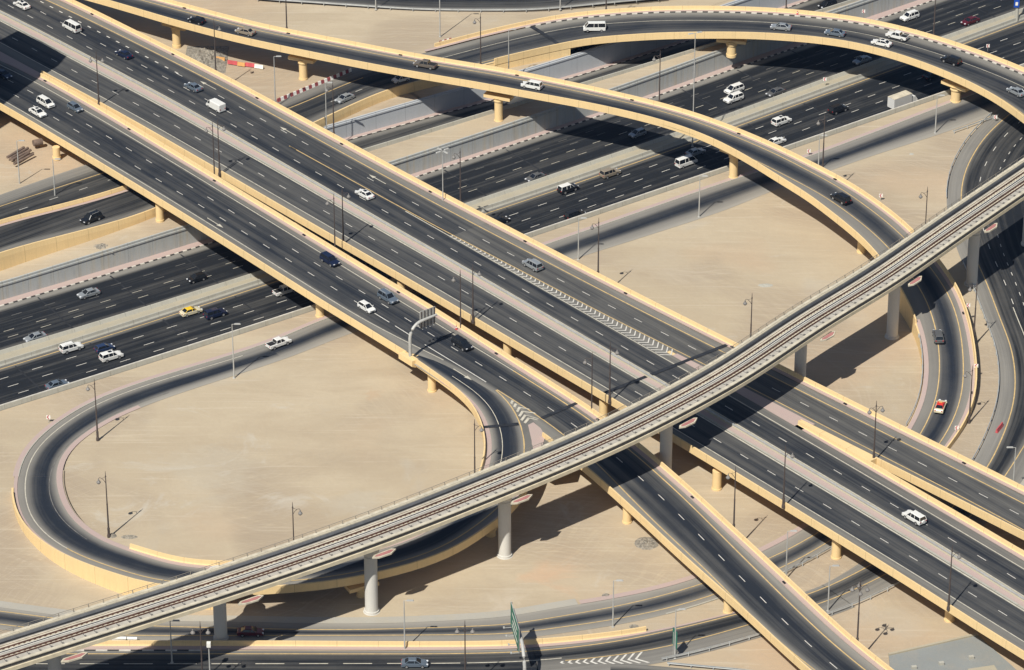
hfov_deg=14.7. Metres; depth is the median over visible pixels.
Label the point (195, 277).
hatchback car
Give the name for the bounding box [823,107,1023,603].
road
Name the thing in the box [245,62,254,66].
plastic barrier
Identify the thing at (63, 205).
dividing barrier
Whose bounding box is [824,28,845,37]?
saloon car
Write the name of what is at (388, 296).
suv
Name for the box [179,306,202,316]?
taxi
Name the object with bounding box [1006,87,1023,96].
saloon car
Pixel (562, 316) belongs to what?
overpass bridge
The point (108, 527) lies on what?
street lamp
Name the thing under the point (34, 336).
saloon car
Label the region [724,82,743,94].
minivan
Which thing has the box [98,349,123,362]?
suv
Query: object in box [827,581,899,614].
guard rail
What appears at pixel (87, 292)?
saloon car
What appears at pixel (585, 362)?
street lamp
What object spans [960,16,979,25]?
saloon car
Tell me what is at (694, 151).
saloon car
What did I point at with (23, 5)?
saloon car
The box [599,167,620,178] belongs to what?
suv
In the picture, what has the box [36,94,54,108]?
minivan
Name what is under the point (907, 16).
suv
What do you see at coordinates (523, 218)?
tar joint
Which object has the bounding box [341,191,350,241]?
street lamp
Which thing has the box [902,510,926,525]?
suv
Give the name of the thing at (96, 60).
street lamp
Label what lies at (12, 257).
retaining wall
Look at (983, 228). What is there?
dashed line
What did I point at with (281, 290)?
pickup truck
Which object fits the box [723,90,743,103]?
suv
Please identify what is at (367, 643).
dividing barrier
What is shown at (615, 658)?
chevron marking
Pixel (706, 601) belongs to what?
kerb
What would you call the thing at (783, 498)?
street lamp
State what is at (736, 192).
road
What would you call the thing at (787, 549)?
street lamp
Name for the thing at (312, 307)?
parapet wall
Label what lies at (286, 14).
street lamp
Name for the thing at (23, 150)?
steel pipe
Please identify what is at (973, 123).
guard rail
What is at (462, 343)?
suv
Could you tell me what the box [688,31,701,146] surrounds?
street lamp
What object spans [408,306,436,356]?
sign gantry
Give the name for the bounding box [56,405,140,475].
pavement
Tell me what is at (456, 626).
edge line
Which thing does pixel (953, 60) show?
suv
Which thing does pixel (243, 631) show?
car
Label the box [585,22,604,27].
window
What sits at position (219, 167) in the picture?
street lamp
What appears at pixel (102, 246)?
rubble heap
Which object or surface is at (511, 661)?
edge line
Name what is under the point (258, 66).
plastic barrier
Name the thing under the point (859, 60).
saloon car
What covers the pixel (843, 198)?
suv
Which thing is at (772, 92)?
saloon car
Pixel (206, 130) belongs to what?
street lamp
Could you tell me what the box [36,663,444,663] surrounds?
dashed line
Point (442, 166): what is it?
street lamp
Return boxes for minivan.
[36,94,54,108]
[521,79,542,90]
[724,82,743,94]
[818,0,836,8]
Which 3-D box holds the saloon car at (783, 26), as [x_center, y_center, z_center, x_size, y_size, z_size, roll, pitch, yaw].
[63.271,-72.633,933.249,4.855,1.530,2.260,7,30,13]
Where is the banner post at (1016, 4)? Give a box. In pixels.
[1014,0,1019,20]
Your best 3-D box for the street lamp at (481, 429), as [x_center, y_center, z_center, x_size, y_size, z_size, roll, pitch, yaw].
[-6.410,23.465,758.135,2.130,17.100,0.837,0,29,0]
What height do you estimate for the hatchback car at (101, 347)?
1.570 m
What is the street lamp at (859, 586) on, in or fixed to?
on the overpass bridge at (718, 554)
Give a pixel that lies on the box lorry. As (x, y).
(904, 97)
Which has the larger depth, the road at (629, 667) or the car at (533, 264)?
the car at (533, 264)
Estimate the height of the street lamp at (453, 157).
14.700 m
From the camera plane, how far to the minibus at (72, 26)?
933.65 m
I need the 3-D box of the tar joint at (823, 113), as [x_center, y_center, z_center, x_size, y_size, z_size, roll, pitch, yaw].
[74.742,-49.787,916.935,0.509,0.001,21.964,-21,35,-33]
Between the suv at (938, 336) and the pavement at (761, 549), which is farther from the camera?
the suv at (938, 336)
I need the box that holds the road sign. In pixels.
[672,627,676,656]
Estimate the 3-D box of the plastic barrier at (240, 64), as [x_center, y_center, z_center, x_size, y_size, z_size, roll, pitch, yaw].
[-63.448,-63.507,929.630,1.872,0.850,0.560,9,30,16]
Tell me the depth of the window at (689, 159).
894.79 m
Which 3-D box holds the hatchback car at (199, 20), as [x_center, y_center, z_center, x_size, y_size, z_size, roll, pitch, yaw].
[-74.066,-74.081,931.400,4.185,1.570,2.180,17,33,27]
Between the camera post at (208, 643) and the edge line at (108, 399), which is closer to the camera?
the camera post at (208, 643)
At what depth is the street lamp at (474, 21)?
905.86 m
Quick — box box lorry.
[887,90,916,108]
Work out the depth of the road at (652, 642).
716.92 m
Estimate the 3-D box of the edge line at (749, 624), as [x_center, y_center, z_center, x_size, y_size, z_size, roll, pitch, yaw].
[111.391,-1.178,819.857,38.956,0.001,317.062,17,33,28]
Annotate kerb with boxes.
[0,0,934,306]
[18,93,975,476]
[77,650,199,650]
[347,0,808,140]
[666,485,914,613]
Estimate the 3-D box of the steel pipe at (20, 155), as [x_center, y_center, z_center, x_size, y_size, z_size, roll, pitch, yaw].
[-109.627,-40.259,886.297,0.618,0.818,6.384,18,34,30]
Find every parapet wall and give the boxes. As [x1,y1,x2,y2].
[0,63,1023,410]
[364,0,858,151]
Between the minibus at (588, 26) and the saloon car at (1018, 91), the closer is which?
the saloon car at (1018, 91)
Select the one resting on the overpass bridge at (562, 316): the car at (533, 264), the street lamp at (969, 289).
the car at (533, 264)
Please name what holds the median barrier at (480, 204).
on the road at (594, 138)
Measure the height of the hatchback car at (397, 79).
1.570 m
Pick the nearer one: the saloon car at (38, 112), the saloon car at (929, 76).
the saloon car at (38, 112)
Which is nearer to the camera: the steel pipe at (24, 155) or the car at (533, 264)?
the car at (533, 264)
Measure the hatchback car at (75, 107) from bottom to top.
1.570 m
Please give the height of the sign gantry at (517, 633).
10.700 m
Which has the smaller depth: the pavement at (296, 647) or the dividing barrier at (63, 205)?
the pavement at (296, 647)
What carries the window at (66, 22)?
in the minibus at (72, 26)
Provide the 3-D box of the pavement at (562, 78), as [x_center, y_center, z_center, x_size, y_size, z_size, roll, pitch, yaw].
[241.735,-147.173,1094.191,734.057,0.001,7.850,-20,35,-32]
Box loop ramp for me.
[11,346,527,609]
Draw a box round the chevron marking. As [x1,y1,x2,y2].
[560,652,648,663]
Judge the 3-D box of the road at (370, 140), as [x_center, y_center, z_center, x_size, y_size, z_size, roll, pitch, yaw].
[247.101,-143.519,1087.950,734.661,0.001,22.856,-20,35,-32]
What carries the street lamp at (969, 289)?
on the ramp bridge at (931, 300)
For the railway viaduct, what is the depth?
739.22 m
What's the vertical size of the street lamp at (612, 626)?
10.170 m
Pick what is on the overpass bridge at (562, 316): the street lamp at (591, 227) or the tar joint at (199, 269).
the street lamp at (591, 227)
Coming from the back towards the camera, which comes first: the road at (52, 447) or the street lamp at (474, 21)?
the street lamp at (474, 21)
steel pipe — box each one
[6,146,24,158]
[9,147,28,159]
[11,149,31,160]
[13,153,33,164]
[15,152,29,160]
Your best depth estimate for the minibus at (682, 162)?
894.77 m
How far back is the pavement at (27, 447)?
821.59 m
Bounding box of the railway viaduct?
[0,155,1023,669]
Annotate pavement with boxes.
[0,0,930,304]
[0,189,128,225]
[13,91,975,475]
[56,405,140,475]
[80,611,736,649]
[343,0,806,139]
[579,523,808,603]
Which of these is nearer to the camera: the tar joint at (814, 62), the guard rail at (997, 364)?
the guard rail at (997, 364)
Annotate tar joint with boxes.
[15,366,42,390]
[37,297,72,327]
[110,276,146,305]
[163,319,192,343]
[181,255,218,283]
[234,296,265,319]
[444,170,486,195]
[506,208,539,228]
[507,150,549,174]
[576,191,603,206]
[682,89,727,113]
[690,145,726,164]
[737,70,772,87]
[748,124,788,144]
[792,51,837,73]
[803,103,845,124]
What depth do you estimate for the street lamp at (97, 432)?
777.52 m
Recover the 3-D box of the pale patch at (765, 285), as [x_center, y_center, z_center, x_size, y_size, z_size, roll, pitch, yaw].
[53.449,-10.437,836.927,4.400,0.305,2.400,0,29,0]
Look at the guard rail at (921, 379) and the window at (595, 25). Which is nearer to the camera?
the guard rail at (921, 379)
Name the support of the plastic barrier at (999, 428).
on the road at (1008, 230)
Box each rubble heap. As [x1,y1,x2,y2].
[94,243,112,252]
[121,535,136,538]
[186,46,228,72]
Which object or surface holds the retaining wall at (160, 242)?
on the pavement at (208, 240)
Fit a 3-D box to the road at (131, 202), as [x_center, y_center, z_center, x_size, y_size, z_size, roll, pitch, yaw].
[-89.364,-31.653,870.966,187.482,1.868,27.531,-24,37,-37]
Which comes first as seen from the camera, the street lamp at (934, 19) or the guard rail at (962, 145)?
the guard rail at (962, 145)
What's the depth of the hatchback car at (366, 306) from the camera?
813.93 m
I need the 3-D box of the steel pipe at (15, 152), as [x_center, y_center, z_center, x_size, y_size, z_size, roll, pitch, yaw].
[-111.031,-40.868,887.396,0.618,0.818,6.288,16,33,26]
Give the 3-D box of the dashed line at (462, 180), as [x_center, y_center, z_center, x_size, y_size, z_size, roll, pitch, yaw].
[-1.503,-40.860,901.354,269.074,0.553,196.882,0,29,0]
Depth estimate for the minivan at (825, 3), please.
972.96 m
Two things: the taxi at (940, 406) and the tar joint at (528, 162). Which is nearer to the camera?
the taxi at (940, 406)
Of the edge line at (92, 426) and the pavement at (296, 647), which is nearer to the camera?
the pavement at (296, 647)
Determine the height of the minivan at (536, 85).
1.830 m
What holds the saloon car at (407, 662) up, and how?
on the road at (379, 660)
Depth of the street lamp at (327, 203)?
833.49 m
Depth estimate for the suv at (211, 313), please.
833.31 m
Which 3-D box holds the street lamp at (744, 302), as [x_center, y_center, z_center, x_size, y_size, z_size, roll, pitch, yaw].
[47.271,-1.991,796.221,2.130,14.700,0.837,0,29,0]
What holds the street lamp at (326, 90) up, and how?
on the overpass bridge at (562, 316)
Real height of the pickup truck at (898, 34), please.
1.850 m
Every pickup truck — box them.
[265,336,291,349]
[272,284,295,296]
[413,59,437,69]
[885,30,908,41]
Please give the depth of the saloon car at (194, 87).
905.59 m
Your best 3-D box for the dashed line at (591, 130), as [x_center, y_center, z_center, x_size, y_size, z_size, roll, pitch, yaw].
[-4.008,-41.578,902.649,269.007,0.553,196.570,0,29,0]
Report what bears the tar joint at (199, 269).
on the road at (594, 138)
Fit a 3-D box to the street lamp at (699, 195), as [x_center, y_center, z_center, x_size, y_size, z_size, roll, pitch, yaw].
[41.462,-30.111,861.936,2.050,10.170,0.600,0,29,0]
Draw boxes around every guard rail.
[257,0,636,11]
[662,633,760,660]
[667,662,748,669]
[787,546,831,570]
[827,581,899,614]
[906,334,922,424]
[946,112,992,196]
[953,114,998,133]
[962,261,999,459]
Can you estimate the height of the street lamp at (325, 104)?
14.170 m
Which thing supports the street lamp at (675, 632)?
on the ground at (338, 430)
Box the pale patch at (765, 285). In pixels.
[758,283,772,286]
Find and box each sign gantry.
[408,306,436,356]
[503,602,525,669]
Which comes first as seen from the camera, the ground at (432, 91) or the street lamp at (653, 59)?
the street lamp at (653, 59)
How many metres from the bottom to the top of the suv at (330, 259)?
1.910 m
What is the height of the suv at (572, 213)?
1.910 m
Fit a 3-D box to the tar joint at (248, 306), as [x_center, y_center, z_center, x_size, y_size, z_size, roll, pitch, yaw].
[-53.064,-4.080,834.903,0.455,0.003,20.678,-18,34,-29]
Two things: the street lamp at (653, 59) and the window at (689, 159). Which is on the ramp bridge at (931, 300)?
the street lamp at (653, 59)
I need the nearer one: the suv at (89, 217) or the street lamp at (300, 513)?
the street lamp at (300, 513)
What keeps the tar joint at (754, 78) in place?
on the road at (594, 138)
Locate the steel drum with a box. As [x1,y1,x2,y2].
[32,138,42,145]
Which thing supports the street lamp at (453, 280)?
on the overpass bridge at (718, 554)
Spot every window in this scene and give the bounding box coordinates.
[63,21,80,29]
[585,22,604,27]
[675,154,694,164]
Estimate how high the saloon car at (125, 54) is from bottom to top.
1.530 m
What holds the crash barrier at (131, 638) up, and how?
on the ground at (338, 430)
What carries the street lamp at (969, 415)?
on the ground at (338, 430)
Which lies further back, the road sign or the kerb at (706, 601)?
the kerb at (706, 601)
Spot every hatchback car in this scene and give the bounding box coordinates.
[67,101,82,112]
[94,343,114,352]
[186,271,206,283]
[187,16,205,24]
[357,300,375,313]
[391,75,409,83]
[628,127,646,138]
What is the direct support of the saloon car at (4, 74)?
on the overpass bridge at (718, 554)
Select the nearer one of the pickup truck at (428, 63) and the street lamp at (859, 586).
the street lamp at (859, 586)
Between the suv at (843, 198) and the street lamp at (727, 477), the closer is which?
the street lamp at (727, 477)
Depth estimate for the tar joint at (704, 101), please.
925.15 m
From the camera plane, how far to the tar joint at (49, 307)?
836.42 m
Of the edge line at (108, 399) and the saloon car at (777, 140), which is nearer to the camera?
the edge line at (108, 399)
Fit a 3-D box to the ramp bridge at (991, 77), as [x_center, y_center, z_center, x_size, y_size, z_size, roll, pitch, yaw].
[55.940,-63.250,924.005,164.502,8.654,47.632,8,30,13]
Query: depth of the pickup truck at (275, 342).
812.68 m
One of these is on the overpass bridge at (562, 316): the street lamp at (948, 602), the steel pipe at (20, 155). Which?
the street lamp at (948, 602)
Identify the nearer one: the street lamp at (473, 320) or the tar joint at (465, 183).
the street lamp at (473, 320)
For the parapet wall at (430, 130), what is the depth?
913.81 m
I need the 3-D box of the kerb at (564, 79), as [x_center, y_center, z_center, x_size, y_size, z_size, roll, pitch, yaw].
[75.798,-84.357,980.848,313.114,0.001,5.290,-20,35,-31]
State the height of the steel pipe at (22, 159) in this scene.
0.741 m
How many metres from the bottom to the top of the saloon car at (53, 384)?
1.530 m
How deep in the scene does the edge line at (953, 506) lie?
719.70 m
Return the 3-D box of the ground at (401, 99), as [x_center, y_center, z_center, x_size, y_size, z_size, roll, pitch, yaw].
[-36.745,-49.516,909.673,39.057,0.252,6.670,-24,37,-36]
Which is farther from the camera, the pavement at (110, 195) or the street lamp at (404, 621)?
the pavement at (110, 195)
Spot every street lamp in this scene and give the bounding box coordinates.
[16,140,24,183]
[52,158,60,195]
[86,380,99,440]
[89,55,103,104]
[96,472,110,537]
[170,620,179,662]
[190,625,210,669]
[205,122,214,173]
[213,23,220,70]
[217,119,225,175]
[232,323,240,378]
[274,56,281,101]
[285,0,287,27]
[292,502,302,539]
[325,81,334,133]
[325,82,331,128]
[325,194,335,246]
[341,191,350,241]
[404,599,413,648]
[436,147,448,200]
[439,0,440,36]
[451,272,460,327]
[452,151,461,201]
[455,624,474,669]
[471,264,481,323]
[473,13,481,63]
[474,419,483,472]
[508,29,515,68]
[577,217,586,259]
[583,353,592,407]
[590,220,598,272]
[608,342,618,403]
[611,579,622,627]
[652,50,660,101]
[673,608,685,658]
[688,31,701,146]
[698,175,707,216]
[726,467,735,526]
[743,297,752,336]
[781,445,794,508]
[785,530,796,574]
[816,117,825,166]
[818,135,827,164]
[826,565,839,610]
[850,578,869,640]
[867,401,884,457]
[919,187,927,223]
[933,0,935,34]
[934,95,944,132]
[946,546,961,610]
[963,366,972,423]
[968,280,977,338]
[1007,446,1015,480]
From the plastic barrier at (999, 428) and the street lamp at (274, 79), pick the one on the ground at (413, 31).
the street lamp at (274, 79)
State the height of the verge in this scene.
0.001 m
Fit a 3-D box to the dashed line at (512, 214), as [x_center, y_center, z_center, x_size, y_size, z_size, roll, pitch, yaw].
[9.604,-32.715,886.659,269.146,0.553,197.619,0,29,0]
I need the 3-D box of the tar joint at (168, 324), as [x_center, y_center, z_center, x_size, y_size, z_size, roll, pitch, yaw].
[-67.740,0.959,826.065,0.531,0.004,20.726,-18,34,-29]
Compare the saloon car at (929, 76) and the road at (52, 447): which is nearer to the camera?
the road at (52, 447)
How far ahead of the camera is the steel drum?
890.64 m
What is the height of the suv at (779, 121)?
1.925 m
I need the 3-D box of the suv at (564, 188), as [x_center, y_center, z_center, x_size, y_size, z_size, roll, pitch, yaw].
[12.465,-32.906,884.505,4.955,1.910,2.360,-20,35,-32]
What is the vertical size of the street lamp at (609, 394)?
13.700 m
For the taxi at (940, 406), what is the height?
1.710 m
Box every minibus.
[62,19,81,32]
[583,21,605,31]
[675,154,697,168]
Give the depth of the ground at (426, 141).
906.13 m
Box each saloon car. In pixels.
[0,68,12,79]
[13,0,30,9]
[23,331,46,341]
[28,106,46,117]
[45,379,68,389]
[77,287,99,298]
[115,50,132,59]
[184,82,202,91]
[235,27,255,36]
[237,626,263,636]
[334,93,354,103]
[355,189,374,199]
[401,657,427,668]
[493,216,509,222]
[525,172,545,181]
[685,147,705,155]
[765,87,785,96]
[768,137,785,143]
[770,22,791,30]
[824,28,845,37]
[852,55,871,64]
[871,38,892,47]
[922,72,939,80]
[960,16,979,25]
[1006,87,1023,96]
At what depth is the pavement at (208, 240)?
902.56 m
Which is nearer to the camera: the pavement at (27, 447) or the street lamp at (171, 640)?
the street lamp at (171, 640)
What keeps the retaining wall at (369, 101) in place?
on the ground at (413, 31)
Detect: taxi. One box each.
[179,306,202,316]
[934,399,946,413]
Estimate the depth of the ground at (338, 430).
777.51 m
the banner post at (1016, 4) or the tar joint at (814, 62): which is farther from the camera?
the banner post at (1016, 4)
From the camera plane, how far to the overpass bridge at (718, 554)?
802.87 m
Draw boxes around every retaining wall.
[0,0,916,299]
[0,117,324,270]
[324,0,798,137]
[325,48,569,124]
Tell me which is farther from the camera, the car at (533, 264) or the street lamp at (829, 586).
the car at (533, 264)
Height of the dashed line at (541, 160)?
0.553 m
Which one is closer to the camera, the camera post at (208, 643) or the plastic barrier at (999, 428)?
the camera post at (208, 643)
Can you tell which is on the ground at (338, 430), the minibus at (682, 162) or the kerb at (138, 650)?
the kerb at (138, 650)
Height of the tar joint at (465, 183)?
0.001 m
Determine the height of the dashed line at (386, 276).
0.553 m
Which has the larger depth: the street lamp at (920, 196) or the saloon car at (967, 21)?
the saloon car at (967, 21)
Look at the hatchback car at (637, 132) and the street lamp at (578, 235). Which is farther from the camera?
the hatchback car at (637, 132)
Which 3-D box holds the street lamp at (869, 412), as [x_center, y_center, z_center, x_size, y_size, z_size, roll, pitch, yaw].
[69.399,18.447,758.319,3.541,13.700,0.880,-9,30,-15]
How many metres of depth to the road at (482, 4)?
960.96 m
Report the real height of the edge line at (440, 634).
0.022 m
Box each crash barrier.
[112,637,125,639]
[127,637,136,639]
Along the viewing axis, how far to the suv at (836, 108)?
919.10 m
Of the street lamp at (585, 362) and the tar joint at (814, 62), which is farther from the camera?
the tar joint at (814, 62)
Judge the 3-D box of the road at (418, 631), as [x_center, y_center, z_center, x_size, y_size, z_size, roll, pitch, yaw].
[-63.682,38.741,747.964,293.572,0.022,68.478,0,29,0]
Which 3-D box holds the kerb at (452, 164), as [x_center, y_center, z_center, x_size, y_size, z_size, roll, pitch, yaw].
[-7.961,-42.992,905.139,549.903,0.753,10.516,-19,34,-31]
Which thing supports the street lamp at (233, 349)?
on the ground at (338, 430)
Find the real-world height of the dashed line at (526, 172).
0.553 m
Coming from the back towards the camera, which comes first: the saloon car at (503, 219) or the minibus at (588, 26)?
the minibus at (588, 26)
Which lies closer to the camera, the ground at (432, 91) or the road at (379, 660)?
the road at (379, 660)
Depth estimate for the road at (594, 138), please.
890.58 m
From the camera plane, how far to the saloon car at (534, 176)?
888.96 m
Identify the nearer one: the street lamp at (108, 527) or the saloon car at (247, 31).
the street lamp at (108, 527)
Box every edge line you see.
[1,22,1021,368]
[1,481,907,635]
[1,532,818,629]
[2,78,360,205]
[26,355,242,475]
[50,392,168,475]
[67,114,1015,653]
[469,658,559,662]
[565,446,1023,660]
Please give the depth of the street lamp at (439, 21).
942.30 m
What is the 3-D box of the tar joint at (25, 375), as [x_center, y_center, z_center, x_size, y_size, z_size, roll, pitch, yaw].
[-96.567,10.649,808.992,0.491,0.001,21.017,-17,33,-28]
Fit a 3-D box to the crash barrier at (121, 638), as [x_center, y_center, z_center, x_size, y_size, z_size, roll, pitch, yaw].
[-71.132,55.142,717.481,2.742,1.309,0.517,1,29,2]
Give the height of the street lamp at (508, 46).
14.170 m
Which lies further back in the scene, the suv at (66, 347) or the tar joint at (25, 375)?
the suv at (66, 347)
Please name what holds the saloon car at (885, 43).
on the ramp bridge at (991, 77)
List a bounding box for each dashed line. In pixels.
[2,38,1007,378]
[7,6,982,330]
[8,42,1020,386]
[10,6,999,336]
[11,0,965,315]
[20,50,1023,392]
[24,2,976,318]
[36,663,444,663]
[980,121,1020,303]
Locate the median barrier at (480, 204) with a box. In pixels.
[0,8,1023,365]
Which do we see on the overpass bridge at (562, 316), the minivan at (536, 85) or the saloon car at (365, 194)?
the saloon car at (365, 194)
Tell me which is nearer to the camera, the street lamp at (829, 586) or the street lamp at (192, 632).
the street lamp at (192, 632)
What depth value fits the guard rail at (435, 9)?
957.75 m
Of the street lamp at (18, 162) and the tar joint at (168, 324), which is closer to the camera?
the tar joint at (168, 324)
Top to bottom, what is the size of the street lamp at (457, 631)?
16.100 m
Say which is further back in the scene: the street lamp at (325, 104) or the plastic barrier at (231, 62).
the plastic barrier at (231, 62)
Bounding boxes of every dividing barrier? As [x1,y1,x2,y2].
[0,185,126,223]
[92,626,645,646]
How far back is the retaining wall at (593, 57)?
928.16 m
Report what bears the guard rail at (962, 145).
on the road at (1008, 230)
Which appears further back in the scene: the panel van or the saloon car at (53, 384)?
the panel van
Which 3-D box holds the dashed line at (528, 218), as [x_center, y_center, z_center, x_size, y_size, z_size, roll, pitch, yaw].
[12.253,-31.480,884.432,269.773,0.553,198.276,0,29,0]
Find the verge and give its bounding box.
[0,599,577,623]
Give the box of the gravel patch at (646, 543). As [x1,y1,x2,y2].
[634,537,657,549]
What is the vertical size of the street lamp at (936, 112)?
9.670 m
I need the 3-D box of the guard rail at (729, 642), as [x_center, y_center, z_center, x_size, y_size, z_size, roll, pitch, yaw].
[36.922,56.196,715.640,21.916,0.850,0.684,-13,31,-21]
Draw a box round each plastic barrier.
[227,60,237,64]
[237,62,244,66]
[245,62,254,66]
[254,64,263,68]
[995,422,1002,432]
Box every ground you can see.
[0,0,726,194]
[0,90,1023,669]
[0,180,261,280]
[338,93,419,121]
[369,0,859,161]
[410,0,734,97]
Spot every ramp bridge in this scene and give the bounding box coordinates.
[87,0,976,448]
[422,6,1023,122]
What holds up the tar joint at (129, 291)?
on the road at (594, 138)
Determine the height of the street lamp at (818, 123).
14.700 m
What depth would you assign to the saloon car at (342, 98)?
912.09 m
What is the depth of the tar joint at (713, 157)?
899.75 m
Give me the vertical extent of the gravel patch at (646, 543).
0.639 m
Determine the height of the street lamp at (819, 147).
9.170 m
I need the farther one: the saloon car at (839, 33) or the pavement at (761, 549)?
the saloon car at (839, 33)
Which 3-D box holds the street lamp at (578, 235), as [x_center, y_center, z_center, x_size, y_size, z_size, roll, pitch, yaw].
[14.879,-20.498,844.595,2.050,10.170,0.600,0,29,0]
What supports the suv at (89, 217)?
on the road at (131, 202)
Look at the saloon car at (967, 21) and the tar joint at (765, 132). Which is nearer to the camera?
the tar joint at (765, 132)
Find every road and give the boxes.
[0,0,1023,404]
[0,68,421,251]
[0,475,913,640]
[17,648,537,669]
[19,345,283,476]
[271,93,1000,358]
[274,0,638,10]
[349,0,846,148]
[533,585,854,669]
[610,663,694,669]
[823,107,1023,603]
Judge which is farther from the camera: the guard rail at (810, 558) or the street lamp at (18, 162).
the street lamp at (18, 162)
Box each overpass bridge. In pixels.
[0,0,1023,659]
[0,52,893,669]
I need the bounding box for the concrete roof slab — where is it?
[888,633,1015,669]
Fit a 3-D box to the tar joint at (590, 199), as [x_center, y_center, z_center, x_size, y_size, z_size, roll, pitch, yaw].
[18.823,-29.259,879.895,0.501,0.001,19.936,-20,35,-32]
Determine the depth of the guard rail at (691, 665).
709.52 m
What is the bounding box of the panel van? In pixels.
[206,98,225,112]
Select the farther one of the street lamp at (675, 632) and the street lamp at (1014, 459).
the street lamp at (1014, 459)
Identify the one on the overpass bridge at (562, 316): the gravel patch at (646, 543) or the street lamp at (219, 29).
the street lamp at (219, 29)
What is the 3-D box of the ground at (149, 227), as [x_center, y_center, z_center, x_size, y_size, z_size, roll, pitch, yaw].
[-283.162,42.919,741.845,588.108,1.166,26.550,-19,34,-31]
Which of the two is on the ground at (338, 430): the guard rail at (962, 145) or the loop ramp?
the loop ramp
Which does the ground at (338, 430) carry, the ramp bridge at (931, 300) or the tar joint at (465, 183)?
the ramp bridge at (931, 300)
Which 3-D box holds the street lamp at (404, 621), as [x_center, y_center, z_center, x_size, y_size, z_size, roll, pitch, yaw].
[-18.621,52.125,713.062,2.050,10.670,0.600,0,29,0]
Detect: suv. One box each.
[59,341,83,353]
[80,209,102,224]
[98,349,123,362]
[203,307,226,319]
[319,251,339,266]
[377,288,398,304]
[451,334,472,350]
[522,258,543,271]
[557,182,578,194]
[564,208,585,218]
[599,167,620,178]
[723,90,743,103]
[771,115,791,126]
[828,103,848,114]
[830,192,851,204]
[900,9,918,21]
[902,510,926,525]
[932,329,943,342]
[940,54,961,65]
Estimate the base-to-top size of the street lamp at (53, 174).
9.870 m
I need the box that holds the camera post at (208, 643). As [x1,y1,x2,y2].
[206,641,210,669]
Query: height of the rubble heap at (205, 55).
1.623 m

